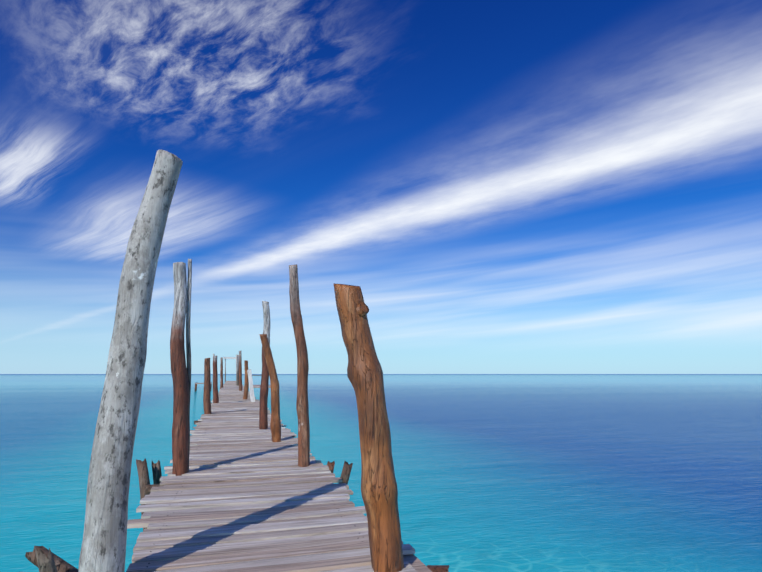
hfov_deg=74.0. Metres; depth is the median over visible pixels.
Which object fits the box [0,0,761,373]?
sky
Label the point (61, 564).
broken log
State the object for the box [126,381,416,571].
pier deck planks
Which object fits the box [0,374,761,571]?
sea water
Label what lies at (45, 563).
broken log
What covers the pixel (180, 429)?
red brown post
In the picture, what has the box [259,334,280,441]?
leaning brown post
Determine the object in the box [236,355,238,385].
post
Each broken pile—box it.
[136,459,152,530]
[152,460,161,483]
[327,461,334,472]
[338,461,352,483]
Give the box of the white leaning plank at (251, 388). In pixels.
[247,369,254,401]
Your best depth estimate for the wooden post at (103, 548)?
2.92 m
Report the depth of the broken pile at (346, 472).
6.02 m
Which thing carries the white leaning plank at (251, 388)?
on the pier deck planks at (250, 496)
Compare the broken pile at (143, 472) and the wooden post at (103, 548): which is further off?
the broken pile at (143, 472)
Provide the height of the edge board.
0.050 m
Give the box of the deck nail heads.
[146,420,362,566]
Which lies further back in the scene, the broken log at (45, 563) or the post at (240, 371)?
the post at (240, 371)
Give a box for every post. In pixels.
[78,150,182,571]
[170,262,188,475]
[186,259,191,471]
[203,358,211,416]
[213,356,218,402]
[220,357,222,388]
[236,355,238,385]
[238,351,241,390]
[243,360,248,398]
[259,301,269,428]
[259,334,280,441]
[289,264,309,466]
[334,283,403,571]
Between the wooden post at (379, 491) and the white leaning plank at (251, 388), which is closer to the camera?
the wooden post at (379, 491)
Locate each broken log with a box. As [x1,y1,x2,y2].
[25,546,77,571]
[34,546,56,571]
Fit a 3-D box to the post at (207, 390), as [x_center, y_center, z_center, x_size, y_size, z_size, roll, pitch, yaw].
[-4.961,3.649,14.509,0.392,3.156,0.231,0,-10,-1]
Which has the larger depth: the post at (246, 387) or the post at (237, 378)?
the post at (237, 378)
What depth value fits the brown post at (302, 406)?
6.46 m
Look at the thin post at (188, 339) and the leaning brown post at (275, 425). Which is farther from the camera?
the leaning brown post at (275, 425)
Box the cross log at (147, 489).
[144,484,160,494]
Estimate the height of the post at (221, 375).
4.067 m
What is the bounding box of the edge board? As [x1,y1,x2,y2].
[403,554,431,571]
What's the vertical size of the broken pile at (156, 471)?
1.620 m
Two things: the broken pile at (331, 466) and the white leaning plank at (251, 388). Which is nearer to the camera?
the broken pile at (331, 466)

